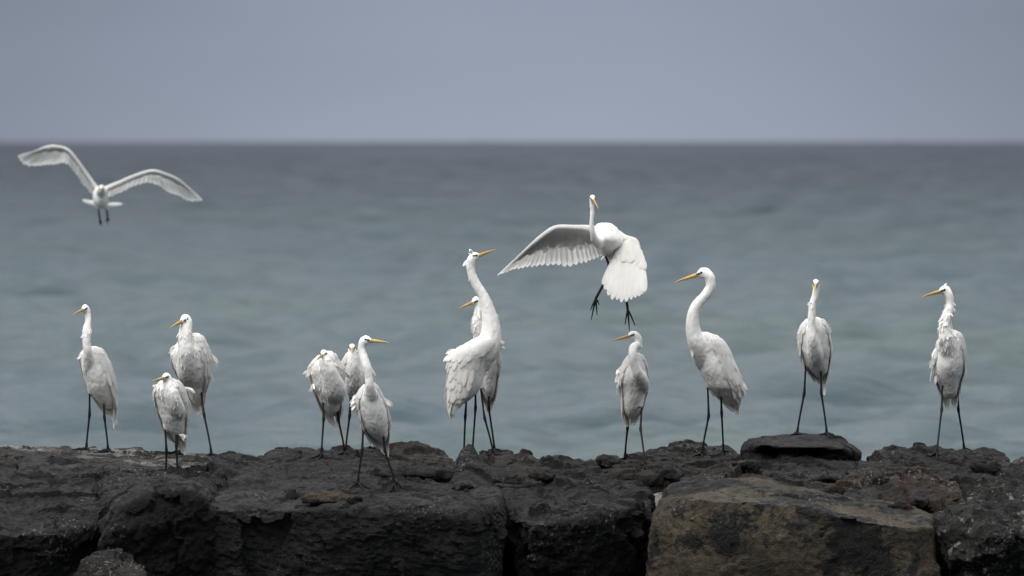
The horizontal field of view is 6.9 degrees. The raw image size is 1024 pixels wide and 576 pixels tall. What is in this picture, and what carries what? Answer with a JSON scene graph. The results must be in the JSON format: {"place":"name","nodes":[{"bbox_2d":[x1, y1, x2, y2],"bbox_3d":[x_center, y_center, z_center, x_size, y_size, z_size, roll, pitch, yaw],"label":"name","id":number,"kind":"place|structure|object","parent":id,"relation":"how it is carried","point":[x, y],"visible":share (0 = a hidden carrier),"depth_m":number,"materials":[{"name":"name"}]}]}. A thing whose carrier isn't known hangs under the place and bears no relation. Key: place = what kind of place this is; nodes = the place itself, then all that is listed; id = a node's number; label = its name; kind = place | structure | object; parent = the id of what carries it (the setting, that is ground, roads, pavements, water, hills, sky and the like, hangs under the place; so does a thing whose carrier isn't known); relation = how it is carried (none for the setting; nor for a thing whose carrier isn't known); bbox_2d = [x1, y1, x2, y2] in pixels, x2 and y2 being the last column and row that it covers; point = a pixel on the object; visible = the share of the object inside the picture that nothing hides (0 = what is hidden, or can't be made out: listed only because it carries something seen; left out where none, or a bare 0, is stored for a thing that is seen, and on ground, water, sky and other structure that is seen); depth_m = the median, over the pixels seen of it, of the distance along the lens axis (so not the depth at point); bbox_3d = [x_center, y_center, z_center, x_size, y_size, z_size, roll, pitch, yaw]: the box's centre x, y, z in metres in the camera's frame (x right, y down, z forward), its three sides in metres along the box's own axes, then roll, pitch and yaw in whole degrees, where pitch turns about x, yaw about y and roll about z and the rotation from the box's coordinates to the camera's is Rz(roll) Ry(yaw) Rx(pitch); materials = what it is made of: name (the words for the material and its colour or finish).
{"place":"outdoors","nodes":[
{"label":"outdoors","id":0,"kind":"place"},
{"bbox_2d":[18,145,201,226],"bbox_3d":[-2.877,-0.731,61.098,1.207,0.585,0.670,0,1,-25],"label":"egret","id":1,"kind":"object","parent":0,"point":[53,155],"visible":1,"depth_m":61.04,"materials":[{"name":"white"}]},
{"bbox_2d":[0,141,1023,462],"bbox_3d":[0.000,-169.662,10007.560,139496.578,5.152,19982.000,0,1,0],"label":"sea","id":2,"kind":"structure","parent":0,"point":[272,269],"depth_m":163.15,"materials":[{"name":"liquid"}]},
{"bbox_2d":[0,455,18,475],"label":"boulder","id":3,"kind":"object","parent":2,"relation":"in","point":[8,465],"visible":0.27,"depth_m":45.26,"materials":[{"name":"grey stone"}]},
{"bbox_2d":[0,470,101,575],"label":"boulder","id":4,"kind":"object","parent":2,"relation":"in","point":[48,523],"visible":0.8,"depth_m":44.04,"materials":[{"name":"black stone"}]},
{"bbox_2d":[17,452,161,474],"bbox_3d":[-2.222,1.722,45.444,0.955,1.676,0.904,0,1,0],"label":"boulder","id":5,"kind":"object","parent":2,"relation":"in","point":[52,463],"visible":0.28,"depth_m":45.38,"materials":[{"name":"grey stone"}]},
{"bbox_2d":[102,467,119,473],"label":"stone","id":6,"kind":"object","parent":5,"relation":"on","point":[108,469],"visible":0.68,"depth_m":45.11,"materials":[{"name":"grey stone"}]},
{"bbox_2d":[0,445,210,471],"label":"boulder","id":7,"kind":"object","parent":2,"relation":"in","point":[140,456],"visible":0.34,"depth_m":46.27,"materials":[{"name":"grey stone"}]},
{"bbox_2d":[72,304,118,452],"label":"egret","id":8,"kind":"object","parent":7,"relation":"on","point":[98,374],"visible":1,"depth_m":46.72,"materials":[{"name":"white"}]},
{"bbox_2d":[168,314,218,456],"bbox_3d":[-1.737,0.535,46.395,0.287,0.787,0.386,0,1,0],"label":"egret","id":9,"kind":"object","parent":7,"relation":"on","point":[193,359],"visible":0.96,"depth_m":46.34,"materials":[{"name":"white"}]},
{"bbox_2d":[72,548,145,575],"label":"boulder","id":10,"kind":"object","parent":2,"relation":"in","point":[115,562],"visible":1,"depth_m":43.40,"materials":[{"name":"grey stone"}]},
{"bbox_2d":[93,465,229,575],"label":"boulder","id":11,"kind":"object","parent":2,"relation":"in","point":[157,523],"visible":0.79,"depth_m":43.86,"materials":[{"name":"black stone"}]},
{"bbox_2d":[152,373,194,470],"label":"egret","id":12,"kind":"object","parent":11,"relation":"on","point":[171,400],"visible":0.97,"depth_m":45.28,"materials":[{"name":"white"}]},
{"bbox_2d":[199,451,266,471],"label":"boulder","id":13,"kind":"object","parent":2,"relation":"in","point":[213,462],"visible":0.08,"depth_m":46.06,"materials":[{"name":"grey stone"}]},
{"bbox_2d":[258,447,318,463],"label":"boulder","id":14,"kind":"object","parent":2,"relation":"in","point":[282,454],"visible":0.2,"depth_m":46.14,"materials":[{"name":"grey stone"}]},
{"bbox_2d":[315,445,358,453],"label":"boulder","id":15,"kind":"object","parent":2,"relation":"in","point":[339,448],"visible":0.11,"depth_m":46.66,"materials":[{"name":"grey stone"}]},
{"bbox_2d":[337,344,380,451],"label":"egret","id":16,"kind":"object","parent":15,"relation":"on","point":[351,361],"visible":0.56,"depth_m":46.34,"materials":[{"name":"white"}]},
{"bbox_2d":[210,452,507,575],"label":"boulder","id":17,"kind":"object","parent":2,"relation":"in","point":[417,527],"visible":0.87,"depth_m":43.89,"materials":[{"name":"grey stone"}]},
{"bbox_2d":[283,488,298,499],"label":"stone","id":18,"kind":"object","parent":17,"relation":"on","point":[290,493],"visible":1,"depth_m":44.32,"materials":[{"name":"grey stone"}]},
{"bbox_2d":[303,350,350,459],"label":"egret","id":19,"kind":"object","parent":17,"relation":"on","point":[326,373],"visible":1,"depth_m":45.73,"materials":[{"name":"white"}]},
{"bbox_2d":[301,492,362,505],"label":"stone","id":20,"kind":"object","parent":17,"relation":"on","point":[314,499],"visible":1,"depth_m":43.90,"materials":[{"name":"brown stone"}]},
{"bbox_2d":[350,335,406,491],"bbox_3d":[-0.697,0.662,44.710,0.287,0.833,0.295,1,1,34],"label":"egret","id":21,"kind":"object","parent":17,"relation":"on","point":[370,403],"visible":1,"depth_m":44.68,"materials":[{"name":"white"}]},
{"bbox_2d":[370,467,392,477],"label":"stone","id":22,"kind":"object","parent":17,"relation":"on","point":[381,473],"visible":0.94,"depth_m":45.17,"materials":[{"name":"grey stone"}]},
{"bbox_2d":[400,466,453,481],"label":"stone","id":23,"kind":"object","parent":17,"relation":"on","point":[444,474],"visible":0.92,"depth_m":45.08,"materials":[{"name":"grey stone"}]},
{"bbox_2d":[452,481,473,490],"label":"stone","id":24,"kind":"object","parent":17,"relation":"on","point":[461,485],"visible":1,"depth_m":44.68,"materials":[{"name":"brown stone"}]},
{"bbox_2d":[449,444,501,488],"bbox_3d":[-0.196,1.026,45.287,0.292,0.383,0.901,0,1,0],"label":"boulder","id":25,"kind":"object","parent":17,"relation":"on","point":[473,467],"visible":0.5,"depth_m":45.10,"materials":[{"name":"grey stone"}]},
{"bbox_2d":[346,440,454,465],"bbox_3d":[-0.572,1.740,46.291,0.745,1.805,1.747,0,1,0],"label":"boulder","id":26,"kind":"object","parent":2,"relation":"in","point":[412,453],"visible":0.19,"depth_m":46.25,"materials":[{"name":"grey stone"}]},
{"bbox_2d":[479,449,516,465],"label":"boulder","id":27,"kind":"object","parent":2,"relation":"in","point":[507,457],"visible":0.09,"depth_m":46.12,"materials":[{"name":"grey stone"}]},
{"bbox_2d":[443,249,504,447],"bbox_3d":[-0.205,0.435,46.063,0.335,1.292,0.241,0,1,0],"label":"egret","id":28,"kind":"object","parent":27,"relation":"on","point":[469,364],"visible":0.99,"depth_m":46.01,"materials":[{"name":"white"}]},
{"bbox_2d":[459,296,502,455],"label":"egret","id":29,"kind":"object","parent":27,"relation":"on","point":[488,389],"visible":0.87,"depth_m":46.40,"materials":[{"name":"white"}]},
{"bbox_2d":[492,462,551,575],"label":"boulder","id":30,"kind":"object","parent":2,"relation":"in","point":[504,471],"visible":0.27,"depth_m":45.35,"materials":[{"name":"black stone"}]},
{"bbox_2d":[503,474,525,484],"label":"stone","id":31,"kind":"object","parent":30,"relation":"on","point":[515,479],"visible":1,"depth_m":45.08,"materials":[{"name":"grey stone"}]},
{"bbox_2d":[509,449,539,465],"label":"boulder","id":32,"kind":"object","parent":2,"relation":"in","point":[525,457],"visible":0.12,"depth_m":46.13,"materials":[{"name":"grey stone"}]},
{"bbox_2d":[501,455,655,575],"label":"boulder","id":33,"kind":"object","parent":2,"relation":"in","point":[580,517],"visible":0.92,"depth_m":44.36,"materials":[{"name":"black stone"}]},
{"bbox_2d":[528,468,555,482],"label":"stone","id":34,"kind":"object","parent":33,"relation":"on","point":[539,474],"visible":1,"depth_m":45.21,"materials":[{"name":"grey stone"}]},
{"bbox_2d":[596,454,620,468],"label":"stone","id":35,"kind":"object","parent":33,"relation":"on","point":[605,461],"visible":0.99,"depth_m":46.01,"materials":[{"name":"grey stone"}]},
{"bbox_2d":[645,492,662,550],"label":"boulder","id":36,"kind":"object","parent":2,"relation":"in","point":[658,495],"visible":0.12,"depth_m":45.08,"materials":[{"name":"stone"}]},
{"bbox_2d":[608,439,741,493],"bbox_3d":[0.925,1.753,46.440,0.828,1.822,2.057,0,1,0],"label":"boulder","id":37,"kind":"object","parent":2,"relation":"in","point":[675,454],"visible":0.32,"depth_m":46.17,"materials":[{"name":"grey stone"}]},
{"bbox_2d":[613,331,654,470],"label":"egret","id":38,"kind":"object","parent":37,"relation":"on","point":[632,379],"visible":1,"depth_m":46.08,"materials":[{"name":"white"}]},
{"bbox_2d":[653,467,683,481],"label":"stone","id":39,"kind":"object","parent":37,"relation":"on","point":[671,474],"visible":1,"depth_m":45.44,"materials":[{"name":"grey stone"}]},
{"bbox_2d":[674,268,746,457],"bbox_3d":[1.102,0.408,46.520,0.236,1.041,0.401,1,1,44],"label":"egret","id":40,"kind":"object","parent":37,"relation":"on","point":[714,360],"visible":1,"depth_m":46.46,"materials":[{"name":"white"}]},
{"bbox_2d":[661,461,845,497],"bbox_3d":[1.269,1.733,45.102,1.036,1.622,0.793,0,1,0],"label":"boulder","id":41,"kind":"object","parent":2,"relation":"in","point":[720,471],"visible":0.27,"depth_m":45.14,"materials":[{"name":"grey stone"}]},
{"bbox_2d":[732,460,760,473],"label":"stone","id":42,"kind":"object","parent":41,"relation":"on","point":[751,466],"visible":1,"depth_m":45.32,"materials":[{"name":"grey stone"}]},
{"bbox_2d":[710,452,856,481],"bbox_3d":[1.469,1.734,45.748,0.919,1.702,0.890,0,1,0],"label":"boulder","id":43,"kind":"object","parent":2,"relation":"in","point":[810,467],"visible":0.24,"depth_m":45.77,"materials":[{"name":"grey stone"}]},
{"bbox_2d":[740,434,861,461],"bbox_3d":[1.573,0.895,46.336,0.668,0.185,0.885,0,1,0],"label":"boulder","id":44,"kind":"object","parent":43,"relation":"on","point":[832,447],"visible":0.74,"depth_m":46.13,"materials":[{"name":"black stone"}]},
{"bbox_2d":[790,279,836,438],"bbox_3d":[1.666,0.387,46.667,0.265,0.873,0.342,-1,1,-32],"label":"egret","id":45,"kind":"object","parent":44,"relation":"on","point":[815,346],"visible":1,"depth_m":46.64,"materials":[{"name":"white"}]},
{"bbox_2d":[816,471,841,483],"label":"stone","id":46,"kind":"object","parent":43,"relation":"on","point":[824,477],"visible":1,"depth_m":45.29,"materials":[{"name":"grey stone"}]},
{"bbox_2d":[646,477,940,575],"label":"boulder","id":47,"kind":"object","parent":2,"relation":"in","point":[753,526],"visible":1,"depth_m":43.94,"materials":[{"name":"brown stone"}]},
{"bbox_2d":[842,487,882,499],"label":"boulder","id":48,"kind":"object","parent":47,"relation":"on","point":[871,493],"visible":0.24,"depth_m":44.79,"materials":[{"name":"grey stone"}]},
{"bbox_2d":[835,465,962,512],"bbox_3d":[2.045,1.165,45.015,0.741,0.448,0.681,0,1,0],"label":"boulder","id":49,"kind":"object","parent":47,"relation":"on","point":[908,485],"visible":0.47,"depth_m":44.95,"materials":[{"name":"brown stone"}]},
{"bbox_2d":[866,471,888,484],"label":"stone","id":50,"kind":"object","parent":49,"relation":"on","point":[877,477],"visible":1,"depth_m":44.94,"materials":[{"name":"grey stone"}]},
{"bbox_2d":[887,501,913,509],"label":"stone","id":51,"kind":"object","parent":47,"relation":"on","point":[902,505],"visible":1,"depth_m":44.47,"materials":[{"name":"grey stone"}]},
{"bbox_2d":[853,442,1022,489],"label":"boulder","id":52,"kind":"object","parent":2,"relation":"in","point":[954,464],"visible":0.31,"depth_m":46.33,"materials":[{"name":"grey stone"}]},
{"bbox_2d":[923,283,970,460],"bbox_3d":[2.379,0.454,46.695,0.209,0.968,0.751,0,1,18],"label":"egret","id":53,"kind":"object","parent":52,"relation":"on","point":[947,363],"visible":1,"depth_m":46.65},
{"bbox_2d":[969,459,1000,473],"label":"stone","id":54,"kind":"object","parent":52,"relation":"on","point":[982,466],"visible":0.92,"depth_m":45.78,"materials":[{"name":"grey stone"}]},
{"bbox_2d":[935,468,1023,575],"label":"boulder","id":55,"kind":"object","parent":2,"relation":"in","point":[979,530],"visible":1,"depth_m":44.03,"materials":[{"name":"black stone"}]},
{"bbox_2d":[930,498,962,575],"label":"boulder","id":56,"kind":"object","parent":55,"relation":"on","point":[937,516],"visible":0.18,"depth_m":44.50,"materials":[{"name":"black stone"}]},
{"bbox_2d":[912,497,929,508],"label":"stone","id":57,"kind":"object","parent":56,"relation":"on","point":[921,503],"visible":1,"depth_m":44.66,"materials":[{"name":"grey stone"}]},
{"bbox_2d":[1009,456,1023,471],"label":"boulder","id":58,"kind":"object","parent":2,"relation":"in","point":[1019,461],"visible":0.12,"depth_m":46.37,"materials":[{"name":"grey stone"}]},
{"bbox_2d":[0,0,1023,141],"label":"sky","id":59,"kind":"structure","parent":0,"point":[71,70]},
{"bbox_2d":[497,195,646,329],"bbox_3d":[0.322,-0.137,45.936,0.806,0.731,0.539,0,1,0],"label":"egret","id":60,"kind":"object","parent":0,"point":[624,276],"visible":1,"depth_m":45.91,"materials":[{"name":"white"}]}
]}

